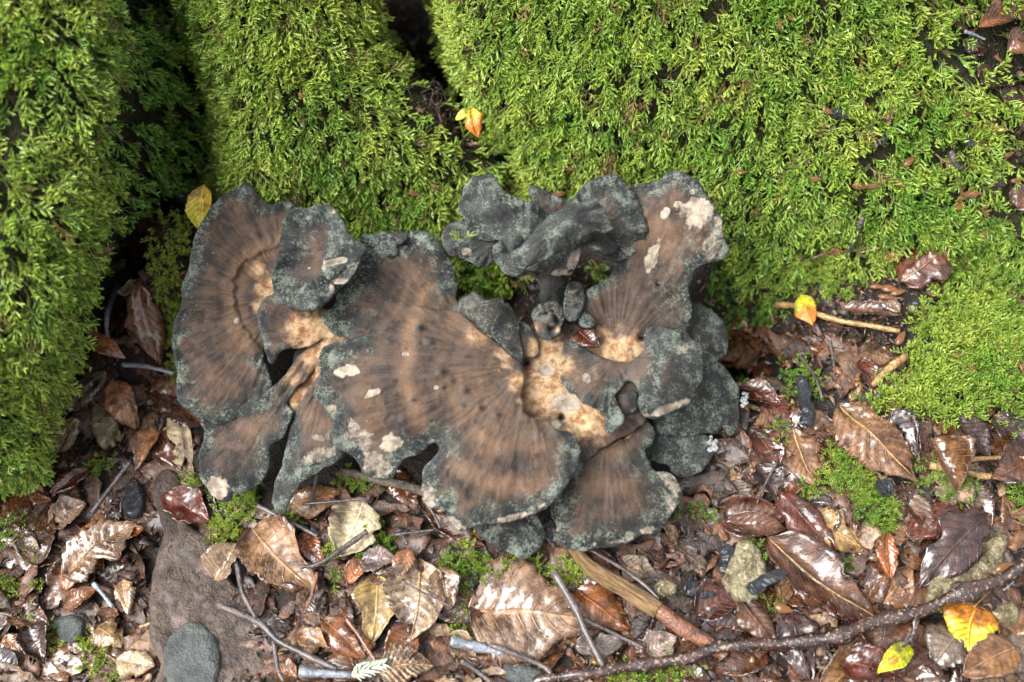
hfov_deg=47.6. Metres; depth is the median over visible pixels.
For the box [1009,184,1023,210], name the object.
fallen leaf
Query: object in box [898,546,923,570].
fallen leaf
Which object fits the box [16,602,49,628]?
fallen leaf
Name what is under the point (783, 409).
fallen leaf
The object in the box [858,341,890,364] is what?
fallen leaf
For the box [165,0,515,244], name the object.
moss
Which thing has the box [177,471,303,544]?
moss
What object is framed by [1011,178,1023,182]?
bud husk
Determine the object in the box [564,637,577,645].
fallen leaf
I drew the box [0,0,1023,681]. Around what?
ground
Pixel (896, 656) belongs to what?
fallen leaf
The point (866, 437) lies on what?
fallen leaf
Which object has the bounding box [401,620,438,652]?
fallen leaf
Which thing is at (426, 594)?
twig
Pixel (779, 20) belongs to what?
bud husk
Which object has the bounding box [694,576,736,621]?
fallen leaf
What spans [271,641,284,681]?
twig
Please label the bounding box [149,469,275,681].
flat stone
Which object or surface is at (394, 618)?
fallen leaf
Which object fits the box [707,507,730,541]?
fallen leaf
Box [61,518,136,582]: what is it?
fallen leaf
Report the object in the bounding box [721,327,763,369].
fallen leaf
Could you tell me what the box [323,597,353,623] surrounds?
fallen leaf
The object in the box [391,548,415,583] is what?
fallen leaf
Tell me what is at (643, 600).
stick
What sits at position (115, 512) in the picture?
fallen leaf
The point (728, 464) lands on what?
fallen leaf
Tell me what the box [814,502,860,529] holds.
fallen leaf
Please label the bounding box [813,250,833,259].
twig
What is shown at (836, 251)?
bud husk
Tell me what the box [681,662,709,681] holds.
fallen leaf
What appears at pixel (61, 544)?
fallen leaf
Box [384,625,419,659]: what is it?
fallen leaf
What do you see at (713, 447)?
white fungus
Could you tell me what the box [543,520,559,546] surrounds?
fallen leaf
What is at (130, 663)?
fallen leaf
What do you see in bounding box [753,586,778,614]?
fallen leaf
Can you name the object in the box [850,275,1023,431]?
moss
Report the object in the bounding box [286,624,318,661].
fallen leaf
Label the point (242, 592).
twig
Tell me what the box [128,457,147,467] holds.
fallen leaf
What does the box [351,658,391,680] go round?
fir sprig
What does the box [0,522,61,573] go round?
fallen leaf
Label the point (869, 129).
twig
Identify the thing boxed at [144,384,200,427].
fallen leaf
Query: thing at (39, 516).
fallen leaf
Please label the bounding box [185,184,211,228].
fallen leaf
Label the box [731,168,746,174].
bud husk
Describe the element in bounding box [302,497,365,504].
twig
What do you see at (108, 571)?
fallen leaf
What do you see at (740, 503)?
fallen leaf
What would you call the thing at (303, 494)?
fallen leaf
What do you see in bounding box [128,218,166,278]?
fallen leaf
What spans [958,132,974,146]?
bark crumb
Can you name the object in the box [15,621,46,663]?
fallen leaf
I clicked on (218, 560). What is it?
fallen leaf
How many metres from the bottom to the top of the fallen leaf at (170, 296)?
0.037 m
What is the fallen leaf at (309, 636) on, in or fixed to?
on the fallen leaf at (292, 637)
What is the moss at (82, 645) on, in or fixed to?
on the leaf litter at (442, 659)
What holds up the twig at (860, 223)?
on the moss at (449, 20)
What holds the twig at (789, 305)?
on the moss at (449, 20)
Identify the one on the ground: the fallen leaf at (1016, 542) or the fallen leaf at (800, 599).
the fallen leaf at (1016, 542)
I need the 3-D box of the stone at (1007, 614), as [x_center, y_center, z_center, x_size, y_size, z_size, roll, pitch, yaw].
[0.325,0.181,0.765,0.020,0.018,0.015,-25,63,-14]
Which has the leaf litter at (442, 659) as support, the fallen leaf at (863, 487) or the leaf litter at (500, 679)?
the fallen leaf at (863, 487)
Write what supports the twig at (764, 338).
on the leaf litter at (442, 659)
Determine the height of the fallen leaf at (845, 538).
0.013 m
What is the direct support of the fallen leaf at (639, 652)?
on the leaf litter at (442, 659)
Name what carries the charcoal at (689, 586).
on the fallen leaf
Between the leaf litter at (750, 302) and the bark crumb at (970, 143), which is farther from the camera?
the leaf litter at (750, 302)
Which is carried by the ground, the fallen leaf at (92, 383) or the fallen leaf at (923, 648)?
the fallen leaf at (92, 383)
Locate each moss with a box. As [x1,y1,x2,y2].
[0,0,211,501]
[0,422,119,681]
[140,204,194,386]
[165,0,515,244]
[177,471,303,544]
[319,463,401,593]
[422,0,1023,327]
[435,223,608,301]
[435,530,587,656]
[594,648,706,681]
[674,256,777,537]
[741,352,1023,613]
[755,198,1023,305]
[806,438,904,533]
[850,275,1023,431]
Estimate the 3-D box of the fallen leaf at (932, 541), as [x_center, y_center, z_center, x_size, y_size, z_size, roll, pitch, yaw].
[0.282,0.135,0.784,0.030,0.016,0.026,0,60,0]
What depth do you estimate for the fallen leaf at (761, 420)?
0.82 m
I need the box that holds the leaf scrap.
[570,326,599,347]
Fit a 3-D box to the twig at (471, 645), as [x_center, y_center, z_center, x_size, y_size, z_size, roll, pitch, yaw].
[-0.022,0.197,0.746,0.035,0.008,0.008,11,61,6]
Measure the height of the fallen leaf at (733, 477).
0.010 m
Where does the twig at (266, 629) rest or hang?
on the flat stone
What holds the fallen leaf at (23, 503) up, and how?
on the leaf litter at (442, 659)
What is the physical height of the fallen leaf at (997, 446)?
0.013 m
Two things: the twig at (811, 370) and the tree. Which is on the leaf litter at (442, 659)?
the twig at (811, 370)
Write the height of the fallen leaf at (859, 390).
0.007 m
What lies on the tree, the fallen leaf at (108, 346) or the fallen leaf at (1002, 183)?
the fallen leaf at (1002, 183)
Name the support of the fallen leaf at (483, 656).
on the leaf litter at (442, 659)
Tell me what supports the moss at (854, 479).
on the leaf litter at (442, 659)
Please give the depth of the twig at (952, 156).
0.82 m
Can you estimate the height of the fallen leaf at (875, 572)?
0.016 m
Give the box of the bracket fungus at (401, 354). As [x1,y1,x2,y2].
[171,170,739,558]
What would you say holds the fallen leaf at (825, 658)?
on the leaf litter at (442, 659)
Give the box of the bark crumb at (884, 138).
[870,133,887,145]
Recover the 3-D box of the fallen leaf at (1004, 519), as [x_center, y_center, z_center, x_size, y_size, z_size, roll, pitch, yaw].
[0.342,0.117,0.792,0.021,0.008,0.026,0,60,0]
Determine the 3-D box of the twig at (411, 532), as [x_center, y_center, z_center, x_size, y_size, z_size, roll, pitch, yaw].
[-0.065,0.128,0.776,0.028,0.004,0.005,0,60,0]
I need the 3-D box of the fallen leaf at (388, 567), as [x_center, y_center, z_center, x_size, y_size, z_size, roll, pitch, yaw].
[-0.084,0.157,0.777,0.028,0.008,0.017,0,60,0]
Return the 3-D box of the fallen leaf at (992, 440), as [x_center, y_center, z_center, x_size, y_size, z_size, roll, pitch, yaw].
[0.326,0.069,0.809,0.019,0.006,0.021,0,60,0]
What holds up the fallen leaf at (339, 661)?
on the ground
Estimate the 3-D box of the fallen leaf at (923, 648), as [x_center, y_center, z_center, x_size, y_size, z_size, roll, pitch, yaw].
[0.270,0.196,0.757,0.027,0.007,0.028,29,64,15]
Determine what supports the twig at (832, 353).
on the leaf litter at (442, 659)
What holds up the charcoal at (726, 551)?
on the leaf litter at (442, 659)
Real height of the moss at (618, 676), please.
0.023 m
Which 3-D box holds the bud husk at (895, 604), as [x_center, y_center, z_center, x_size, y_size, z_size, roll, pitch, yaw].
[0.254,0.174,0.762,0.013,0.003,0.006,24,77,5]
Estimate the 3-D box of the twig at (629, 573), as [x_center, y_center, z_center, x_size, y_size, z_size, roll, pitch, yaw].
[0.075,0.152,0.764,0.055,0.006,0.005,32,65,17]
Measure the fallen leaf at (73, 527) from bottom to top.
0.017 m
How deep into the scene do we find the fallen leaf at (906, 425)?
0.80 m
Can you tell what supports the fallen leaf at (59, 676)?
on the ground
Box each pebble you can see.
[54,614,85,643]
[164,622,220,681]
[654,579,677,599]
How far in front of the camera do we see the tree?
0.82 m
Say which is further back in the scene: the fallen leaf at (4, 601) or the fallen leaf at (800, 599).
the fallen leaf at (4, 601)
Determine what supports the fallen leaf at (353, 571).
on the leaf litter at (442, 659)
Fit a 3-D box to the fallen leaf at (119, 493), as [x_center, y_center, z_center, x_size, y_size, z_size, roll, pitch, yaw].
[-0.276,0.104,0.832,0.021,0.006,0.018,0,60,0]
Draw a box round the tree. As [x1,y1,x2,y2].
[0,0,1023,461]
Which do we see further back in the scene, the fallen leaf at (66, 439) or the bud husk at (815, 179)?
the fallen leaf at (66, 439)
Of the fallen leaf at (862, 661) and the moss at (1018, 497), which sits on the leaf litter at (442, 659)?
the moss at (1018, 497)
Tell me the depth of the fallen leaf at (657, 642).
0.75 m
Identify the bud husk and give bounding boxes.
[408,190,418,195]
[554,191,565,196]
[565,166,573,171]
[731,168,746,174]
[774,603,793,613]
[777,18,782,31]
[784,12,794,21]
[810,176,820,181]
[822,107,832,113]
[828,248,844,254]
[833,366,841,373]
[851,182,865,189]
[865,183,881,188]
[870,284,881,288]
[878,294,892,298]
[881,284,896,291]
[883,252,903,261]
[889,600,904,607]
[891,289,905,295]
[895,179,905,189]
[895,331,904,344]
[898,59,906,69]
[902,156,914,167]
[956,203,964,210]
[957,189,973,200]
[968,192,982,197]
[978,232,988,238]
[993,125,1007,133]
[995,562,1013,573]
[1003,152,1013,157]
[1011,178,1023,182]
[1019,361,1023,370]
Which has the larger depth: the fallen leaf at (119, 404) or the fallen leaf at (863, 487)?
the fallen leaf at (119, 404)
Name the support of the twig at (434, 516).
on the fallen leaf at (432, 520)
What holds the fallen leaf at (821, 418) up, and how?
on the leaf litter at (442, 659)
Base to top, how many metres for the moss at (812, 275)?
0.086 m
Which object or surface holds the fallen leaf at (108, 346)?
on the ground
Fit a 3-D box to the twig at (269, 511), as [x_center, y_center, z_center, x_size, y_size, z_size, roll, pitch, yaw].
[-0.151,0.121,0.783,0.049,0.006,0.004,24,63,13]
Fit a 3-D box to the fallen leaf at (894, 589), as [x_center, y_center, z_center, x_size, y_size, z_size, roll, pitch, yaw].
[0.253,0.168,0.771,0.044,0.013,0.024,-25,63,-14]
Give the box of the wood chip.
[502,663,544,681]
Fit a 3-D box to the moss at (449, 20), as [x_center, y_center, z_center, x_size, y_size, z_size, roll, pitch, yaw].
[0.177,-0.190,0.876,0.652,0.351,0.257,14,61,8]
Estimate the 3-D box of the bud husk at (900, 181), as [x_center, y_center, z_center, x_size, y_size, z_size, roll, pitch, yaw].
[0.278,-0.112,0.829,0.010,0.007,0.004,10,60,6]
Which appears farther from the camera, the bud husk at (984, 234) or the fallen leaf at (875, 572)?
the bud husk at (984, 234)
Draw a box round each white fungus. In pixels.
[706,435,718,452]
[740,392,748,407]
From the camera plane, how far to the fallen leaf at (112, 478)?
0.83 m
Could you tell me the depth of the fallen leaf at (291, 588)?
0.78 m
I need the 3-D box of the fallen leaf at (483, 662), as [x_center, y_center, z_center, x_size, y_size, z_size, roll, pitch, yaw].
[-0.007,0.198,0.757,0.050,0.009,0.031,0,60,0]
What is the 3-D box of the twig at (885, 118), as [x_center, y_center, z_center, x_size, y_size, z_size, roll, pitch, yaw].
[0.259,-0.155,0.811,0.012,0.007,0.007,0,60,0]
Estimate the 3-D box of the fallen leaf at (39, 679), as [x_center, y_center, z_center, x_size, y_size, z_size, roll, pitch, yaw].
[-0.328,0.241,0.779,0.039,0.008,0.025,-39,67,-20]
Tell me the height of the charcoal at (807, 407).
0.011 m
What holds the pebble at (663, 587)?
on the ground
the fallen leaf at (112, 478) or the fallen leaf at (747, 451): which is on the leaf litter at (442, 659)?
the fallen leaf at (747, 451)
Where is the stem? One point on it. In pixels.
(980, 599)
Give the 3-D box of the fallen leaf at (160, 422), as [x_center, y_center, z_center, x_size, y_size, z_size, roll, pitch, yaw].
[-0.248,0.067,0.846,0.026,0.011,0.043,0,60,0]
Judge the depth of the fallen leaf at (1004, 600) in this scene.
0.77 m
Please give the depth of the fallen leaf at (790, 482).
0.80 m
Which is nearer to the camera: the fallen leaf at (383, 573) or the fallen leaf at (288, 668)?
the fallen leaf at (288, 668)
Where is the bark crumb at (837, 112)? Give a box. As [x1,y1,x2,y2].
[831,107,850,118]
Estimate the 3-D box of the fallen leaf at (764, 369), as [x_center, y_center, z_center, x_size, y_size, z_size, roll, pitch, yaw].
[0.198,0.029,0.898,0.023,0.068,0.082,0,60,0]
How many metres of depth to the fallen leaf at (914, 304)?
0.85 m
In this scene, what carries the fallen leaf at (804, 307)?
on the leaf litter at (442, 659)
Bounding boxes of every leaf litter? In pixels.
[0,243,1023,681]
[0,672,948,681]
[489,266,591,319]
[696,261,789,336]
[773,294,906,369]
[818,0,1023,330]
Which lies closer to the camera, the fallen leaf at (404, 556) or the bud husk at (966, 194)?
the fallen leaf at (404, 556)
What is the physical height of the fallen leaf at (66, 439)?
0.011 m
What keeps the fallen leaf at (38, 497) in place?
on the leaf litter at (442, 659)
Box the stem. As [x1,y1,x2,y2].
[973,590,991,607]
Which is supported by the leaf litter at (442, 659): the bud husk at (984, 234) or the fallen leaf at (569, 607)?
the fallen leaf at (569, 607)
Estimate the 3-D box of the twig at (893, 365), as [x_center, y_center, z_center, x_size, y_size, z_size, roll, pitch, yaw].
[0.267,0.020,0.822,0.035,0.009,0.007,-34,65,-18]
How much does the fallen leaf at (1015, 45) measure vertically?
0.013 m
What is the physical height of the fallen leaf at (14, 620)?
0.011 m
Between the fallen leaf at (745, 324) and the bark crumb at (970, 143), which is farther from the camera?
the fallen leaf at (745, 324)
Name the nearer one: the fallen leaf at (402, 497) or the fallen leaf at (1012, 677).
the fallen leaf at (1012, 677)
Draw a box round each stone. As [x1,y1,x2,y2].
[122,480,145,518]
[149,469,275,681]
[721,539,766,601]
[925,531,1008,601]
[991,601,1019,626]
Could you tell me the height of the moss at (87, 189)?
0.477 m
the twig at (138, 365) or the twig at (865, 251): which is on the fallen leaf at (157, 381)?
the twig at (138, 365)
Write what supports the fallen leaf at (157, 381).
on the fallen leaf at (160, 422)
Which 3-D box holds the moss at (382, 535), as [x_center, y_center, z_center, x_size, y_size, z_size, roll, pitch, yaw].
[-0.101,0.127,0.791,0.057,0.025,0.092,0,60,0]
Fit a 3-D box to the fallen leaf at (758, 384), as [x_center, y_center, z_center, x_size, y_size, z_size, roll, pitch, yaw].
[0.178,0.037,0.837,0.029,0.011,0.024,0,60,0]
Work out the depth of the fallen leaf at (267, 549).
0.78 m
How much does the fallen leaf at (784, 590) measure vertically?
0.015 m
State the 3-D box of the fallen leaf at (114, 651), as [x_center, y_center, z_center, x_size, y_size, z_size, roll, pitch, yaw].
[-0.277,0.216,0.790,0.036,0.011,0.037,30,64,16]
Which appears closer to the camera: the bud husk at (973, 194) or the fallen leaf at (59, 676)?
the fallen leaf at (59, 676)
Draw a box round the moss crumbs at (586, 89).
[236,1,1021,298]
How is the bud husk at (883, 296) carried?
on the fallen leaf at (894, 304)
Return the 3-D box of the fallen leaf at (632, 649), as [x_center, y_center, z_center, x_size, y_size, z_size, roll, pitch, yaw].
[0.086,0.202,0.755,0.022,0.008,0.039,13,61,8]
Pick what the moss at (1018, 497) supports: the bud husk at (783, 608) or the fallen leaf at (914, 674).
the bud husk at (783, 608)
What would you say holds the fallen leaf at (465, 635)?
on the leaf litter at (442, 659)
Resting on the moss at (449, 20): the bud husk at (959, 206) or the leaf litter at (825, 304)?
the bud husk at (959, 206)
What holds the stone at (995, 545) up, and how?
on the leaf litter at (442, 659)
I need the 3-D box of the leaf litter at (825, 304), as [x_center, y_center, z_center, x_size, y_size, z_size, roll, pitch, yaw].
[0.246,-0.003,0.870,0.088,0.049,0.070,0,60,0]
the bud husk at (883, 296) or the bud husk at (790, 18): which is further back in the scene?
the bud husk at (883, 296)
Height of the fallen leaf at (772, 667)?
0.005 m
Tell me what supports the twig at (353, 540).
on the leaf litter at (442, 659)
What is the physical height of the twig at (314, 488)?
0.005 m
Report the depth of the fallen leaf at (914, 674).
0.74 m
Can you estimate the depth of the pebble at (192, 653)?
0.76 m
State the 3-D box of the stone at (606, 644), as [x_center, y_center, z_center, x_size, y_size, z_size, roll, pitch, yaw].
[0.056,0.196,0.749,0.031,0.008,0.018,8,60,4]
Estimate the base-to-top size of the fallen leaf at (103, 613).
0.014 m
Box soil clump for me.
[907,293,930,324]
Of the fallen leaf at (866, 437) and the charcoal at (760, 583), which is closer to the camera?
the charcoal at (760, 583)
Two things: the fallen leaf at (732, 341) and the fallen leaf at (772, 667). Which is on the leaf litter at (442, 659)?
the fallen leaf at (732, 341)
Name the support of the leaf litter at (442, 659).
on the ground
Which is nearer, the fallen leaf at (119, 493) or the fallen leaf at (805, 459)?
the fallen leaf at (805, 459)
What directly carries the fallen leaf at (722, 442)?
on the leaf litter at (442, 659)
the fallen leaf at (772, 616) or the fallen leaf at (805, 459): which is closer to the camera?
the fallen leaf at (772, 616)
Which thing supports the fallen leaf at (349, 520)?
on the leaf litter at (442, 659)
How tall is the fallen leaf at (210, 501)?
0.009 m
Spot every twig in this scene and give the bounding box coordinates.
[90,459,132,513]
[91,582,113,607]
[104,283,120,336]
[121,362,174,375]
[139,622,148,628]
[216,601,337,670]
[234,558,257,618]
[256,503,318,537]
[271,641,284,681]
[298,665,352,678]
[300,529,368,568]
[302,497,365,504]
[303,572,318,613]
[309,474,318,508]
[340,466,491,545]
[344,617,376,660]
[395,528,435,535]
[404,582,452,607]
[421,498,441,528]
[450,635,502,654]
[460,658,492,681]
[489,642,552,674]
[550,569,604,666]
[583,616,644,649]
[589,548,659,599]
[742,327,791,369]
[756,460,778,503]
[774,301,899,333]
[794,351,823,398]
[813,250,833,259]
[828,340,835,374]
[840,215,864,261]
[859,246,880,254]
[866,124,876,148]
[870,353,908,386]
[874,114,890,125]
[928,462,991,479]
[947,149,963,169]
[963,30,985,39]
[970,455,1023,461]
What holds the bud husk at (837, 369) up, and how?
on the leaf litter at (442, 659)
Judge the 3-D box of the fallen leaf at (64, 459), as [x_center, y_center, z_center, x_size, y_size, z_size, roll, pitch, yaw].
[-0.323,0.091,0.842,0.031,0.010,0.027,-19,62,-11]
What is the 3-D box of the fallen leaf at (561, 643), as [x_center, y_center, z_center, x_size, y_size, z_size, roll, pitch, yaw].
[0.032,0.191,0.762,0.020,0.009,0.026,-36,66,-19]
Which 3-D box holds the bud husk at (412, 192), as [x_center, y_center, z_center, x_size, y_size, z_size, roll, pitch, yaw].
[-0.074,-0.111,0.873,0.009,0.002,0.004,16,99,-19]
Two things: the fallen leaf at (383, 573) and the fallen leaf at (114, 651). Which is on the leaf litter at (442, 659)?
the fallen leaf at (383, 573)
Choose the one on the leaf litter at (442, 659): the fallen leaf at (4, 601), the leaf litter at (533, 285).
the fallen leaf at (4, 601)
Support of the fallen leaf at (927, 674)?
on the leaf litter at (442, 659)
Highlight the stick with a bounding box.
[568,549,729,661]
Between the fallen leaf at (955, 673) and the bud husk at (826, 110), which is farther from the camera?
the bud husk at (826, 110)
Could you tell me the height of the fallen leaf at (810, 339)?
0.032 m
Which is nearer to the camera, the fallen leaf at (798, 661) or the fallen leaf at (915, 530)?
the fallen leaf at (798, 661)
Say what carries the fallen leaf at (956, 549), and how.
on the fallen leaf at (919, 596)
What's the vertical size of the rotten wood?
0.024 m
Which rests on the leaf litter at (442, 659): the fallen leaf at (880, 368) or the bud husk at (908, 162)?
the fallen leaf at (880, 368)
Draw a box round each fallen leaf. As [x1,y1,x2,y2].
[0,489,32,525]
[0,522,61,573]
[0,588,12,632]
[0,633,21,653]
[0,646,17,674]
[5,615,23,628]
[6,656,65,681]
[9,541,64,549]
[13,498,56,564]
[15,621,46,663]
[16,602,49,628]
[19,535,39,551]
[22,676,45,681]
[28,491,50,503]
[39,558,95,610]
[45,679,63,681]
[46,636,85,676]
[48,451,90,482]
[48,494,86,529]
[48,672,69,681]
[49,499,87,544]
[50,466,89,493]
[54,417,81,452]
[60,512,105,590]
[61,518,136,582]
[63,586,95,610]
[68,370,106,412]
[83,351,119,373]
[86,329,125,358]
[87,644,123,679]
[90,492,120,520]
[90,607,118,633]
[90,616,123,647]
[92,292,125,333]
[94,554,128,584]
[95,559,103,569]
[97,454,133,477]
[102,490,122,520]
[103,379,139,428]
[111,477,144,503]
[114,476,135,497]
[114,578,136,615]
[116,648,154,679]
[123,520,143,539]
[124,284,165,365]
[124,284,175,306]
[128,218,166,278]
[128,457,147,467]
[132,425,158,470]
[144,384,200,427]
[146,354,176,411]
[150,429,186,473]
[154,412,170,461]
[161,484,209,523]
[163,418,185,466]
[181,425,192,466]
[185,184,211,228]
[201,542,237,580]
[207,494,239,516]
[213,497,248,517]
[235,514,317,591]
[246,610,293,636]
[270,537,328,592]
[275,657,297,681]
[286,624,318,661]
[288,483,340,518]
[293,610,323,658]
[297,532,324,567]
[298,626,327,647]
[304,591,327,611]
[320,615,366,659]
[321,608,376,670]
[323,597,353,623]
[328,501,380,556]
[344,558,363,583]
[351,574,393,642]
[360,545,393,571]
[361,652,383,681]
[367,563,391,576]
[368,645,425,681]
[374,564,390,580]
[379,641,432,681]
[381,559,445,640]
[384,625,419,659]
[386,467,425,512]
[389,614,398,622]
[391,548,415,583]
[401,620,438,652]
[416,481,425,511]
[424,505,464,537]
[427,564,482,623]
[427,565,460,610]
[438,522,485,547]
[448,629,475,656]
[455,107,469,120]
[465,108,482,136]
[467,635,491,660]
[467,657,527,666]
[468,555,590,666]
[533,640,567,671]
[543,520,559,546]
[558,640,569,657]
[560,548,620,583]
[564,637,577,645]
[567,582,586,608]
[573,584,629,631]
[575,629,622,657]
[587,626,630,666]
[588,650,620,661]
[590,654,614,665]
[616,638,655,681]
[618,554,657,584]
[626,627,648,659]
[641,629,676,656]
[669,538,706,573]
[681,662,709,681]
[687,506,725,542]
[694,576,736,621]
[701,607,742,639]
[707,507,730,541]
[712,627,752,640]
[713,437,747,462]
[714,447,765,475]
[715,623,775,671]
[718,494,784,537]
[720,479,754,497]
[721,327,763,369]
[721,461,753,492]
[723,653,767,675]
[724,312,750,360]
[724,510,786,536]
[732,601,775,631]
[733,542,775,572]
[734,600,776,637]
[739,376,780,405]
[740,319,747,327]
[745,448,758,477]
[750,361,771,377]
[750,428,785,467]
[752,463,784,496]
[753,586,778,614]
[754,410,781,432]
[759,397,793,429]
[760,661,780,681]
[765,441,824,499]
[766,529,874,617]
[775,564,794,603]
[775,609,819,680]
[776,492,836,551]
[783,428,822,485]
[784,580,826,607]
[786,333,827,359]
[789,408,836,443]
[794,294,815,325]
[801,484,857,531]
[801,498,840,531]
[803,494,833,504]
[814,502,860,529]
[814,599,858,622]
[815,623,829,663]
[819,507,862,552]
[820,637,884,681]
[832,401,919,481]
[836,548,857,565]
[839,472,900,509]
[841,641,894,681]
[843,299,899,315]
[844,558,889,606]
[847,372,864,402]
[857,357,878,394]
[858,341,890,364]
[858,518,909,561]
[859,363,911,409]
[859,583,878,613]
[859,602,911,650]
[867,565,914,608]
[869,677,904,681]
[876,532,899,578]
[877,641,913,673]
[878,407,918,460]
[879,293,900,312]
[883,646,924,681]
[883,673,905,681]
[884,571,927,606]
[885,490,935,548]
[892,652,941,681]
[895,240,950,289]
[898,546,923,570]
[900,659,944,681]
[905,301,923,319]
[905,500,960,540]
[909,625,930,659]
[915,539,936,548]
[918,422,963,481]
[918,509,989,588]
[923,623,966,669]
[925,279,944,297]
[927,435,975,489]
[942,603,998,651]
[948,478,995,528]
[948,653,970,681]
[954,19,968,30]
[954,415,991,455]
[961,633,1021,678]
[964,37,987,56]
[975,436,993,454]
[975,560,991,601]
[977,63,997,88]
[978,0,1012,27]
[979,673,1021,681]
[981,154,1007,195]
[983,597,1008,634]
[990,422,1011,454]
[991,442,1023,483]
[992,411,1023,448]
[994,515,1023,551]
[998,607,1023,637]
[1000,495,1022,530]
[1001,81,1023,105]
[1004,632,1023,674]
[1006,27,1023,53]
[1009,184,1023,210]
[1010,0,1023,21]
[1010,506,1023,526]
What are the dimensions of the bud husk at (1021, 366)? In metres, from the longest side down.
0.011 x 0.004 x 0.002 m
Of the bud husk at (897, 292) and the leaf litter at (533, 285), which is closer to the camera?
the bud husk at (897, 292)
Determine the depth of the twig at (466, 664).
0.74 m
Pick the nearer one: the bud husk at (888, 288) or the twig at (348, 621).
the twig at (348, 621)
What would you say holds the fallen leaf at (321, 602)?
on the leaf litter at (442, 659)
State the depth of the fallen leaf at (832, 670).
0.74 m
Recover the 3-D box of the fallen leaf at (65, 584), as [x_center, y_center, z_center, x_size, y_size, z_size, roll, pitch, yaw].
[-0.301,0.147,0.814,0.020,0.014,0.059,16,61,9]
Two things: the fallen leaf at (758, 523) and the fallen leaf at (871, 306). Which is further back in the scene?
the fallen leaf at (871, 306)
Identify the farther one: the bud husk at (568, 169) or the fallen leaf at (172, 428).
the bud husk at (568, 169)
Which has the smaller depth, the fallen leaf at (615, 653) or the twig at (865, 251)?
the fallen leaf at (615, 653)
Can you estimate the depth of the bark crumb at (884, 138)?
0.81 m
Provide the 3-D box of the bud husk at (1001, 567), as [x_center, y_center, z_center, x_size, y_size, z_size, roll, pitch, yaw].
[0.329,0.151,0.773,0.015,0.003,0.008,-24,74,-2]
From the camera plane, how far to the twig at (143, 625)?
0.79 m
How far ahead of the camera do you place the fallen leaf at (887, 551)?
0.77 m
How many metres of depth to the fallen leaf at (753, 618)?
0.75 m
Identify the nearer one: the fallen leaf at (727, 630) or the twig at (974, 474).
the fallen leaf at (727, 630)
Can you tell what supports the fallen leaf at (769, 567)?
on the leaf litter at (442, 659)
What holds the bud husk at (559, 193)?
on the moss at (449, 20)
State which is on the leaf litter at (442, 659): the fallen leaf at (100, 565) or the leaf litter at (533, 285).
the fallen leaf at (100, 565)
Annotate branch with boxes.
[532,556,1023,681]
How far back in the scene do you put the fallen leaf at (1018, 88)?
0.83 m
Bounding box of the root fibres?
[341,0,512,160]
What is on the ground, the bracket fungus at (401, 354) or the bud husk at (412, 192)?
the bracket fungus at (401, 354)
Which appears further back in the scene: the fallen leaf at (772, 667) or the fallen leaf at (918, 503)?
the fallen leaf at (918, 503)
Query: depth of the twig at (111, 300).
0.87 m
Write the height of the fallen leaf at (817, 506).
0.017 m
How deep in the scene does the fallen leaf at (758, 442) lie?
0.81 m
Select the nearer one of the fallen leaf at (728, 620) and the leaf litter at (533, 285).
the fallen leaf at (728, 620)
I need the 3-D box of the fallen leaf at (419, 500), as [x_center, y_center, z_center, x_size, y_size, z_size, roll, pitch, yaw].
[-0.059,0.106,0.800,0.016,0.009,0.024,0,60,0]
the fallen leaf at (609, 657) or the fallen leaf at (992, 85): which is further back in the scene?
the fallen leaf at (992, 85)
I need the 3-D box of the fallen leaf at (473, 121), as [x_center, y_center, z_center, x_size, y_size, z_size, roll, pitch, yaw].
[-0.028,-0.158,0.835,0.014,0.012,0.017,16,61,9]
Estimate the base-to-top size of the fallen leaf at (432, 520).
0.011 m
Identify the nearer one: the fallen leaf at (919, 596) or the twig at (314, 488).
the fallen leaf at (919, 596)
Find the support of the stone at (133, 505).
on the ground
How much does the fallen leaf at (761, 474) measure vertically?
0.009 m
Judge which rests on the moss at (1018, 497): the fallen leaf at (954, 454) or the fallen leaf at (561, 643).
the fallen leaf at (954, 454)
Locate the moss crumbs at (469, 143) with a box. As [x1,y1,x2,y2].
[394,48,486,152]
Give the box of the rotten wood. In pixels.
[90,403,121,451]
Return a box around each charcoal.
[681,578,716,598]
[715,544,734,574]
[746,569,786,595]
[795,375,815,426]
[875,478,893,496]
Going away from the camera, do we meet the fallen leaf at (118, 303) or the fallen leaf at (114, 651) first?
the fallen leaf at (114, 651)
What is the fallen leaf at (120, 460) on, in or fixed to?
on the leaf litter at (442, 659)
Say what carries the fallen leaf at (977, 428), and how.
on the leaf litter at (442, 659)
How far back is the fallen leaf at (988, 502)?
0.79 m
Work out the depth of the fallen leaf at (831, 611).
0.76 m
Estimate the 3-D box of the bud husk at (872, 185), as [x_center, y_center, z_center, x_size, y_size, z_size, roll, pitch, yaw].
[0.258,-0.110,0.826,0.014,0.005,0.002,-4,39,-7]
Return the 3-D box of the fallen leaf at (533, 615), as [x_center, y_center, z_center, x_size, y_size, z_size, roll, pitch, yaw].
[0.006,0.179,0.758,0.077,0.016,0.068,38,67,20]
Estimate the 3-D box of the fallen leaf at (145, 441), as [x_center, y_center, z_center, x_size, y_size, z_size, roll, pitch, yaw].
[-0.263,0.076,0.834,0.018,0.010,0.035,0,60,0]
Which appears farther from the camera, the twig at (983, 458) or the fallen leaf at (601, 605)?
the twig at (983, 458)
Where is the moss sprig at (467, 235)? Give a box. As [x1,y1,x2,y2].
[450,231,475,239]

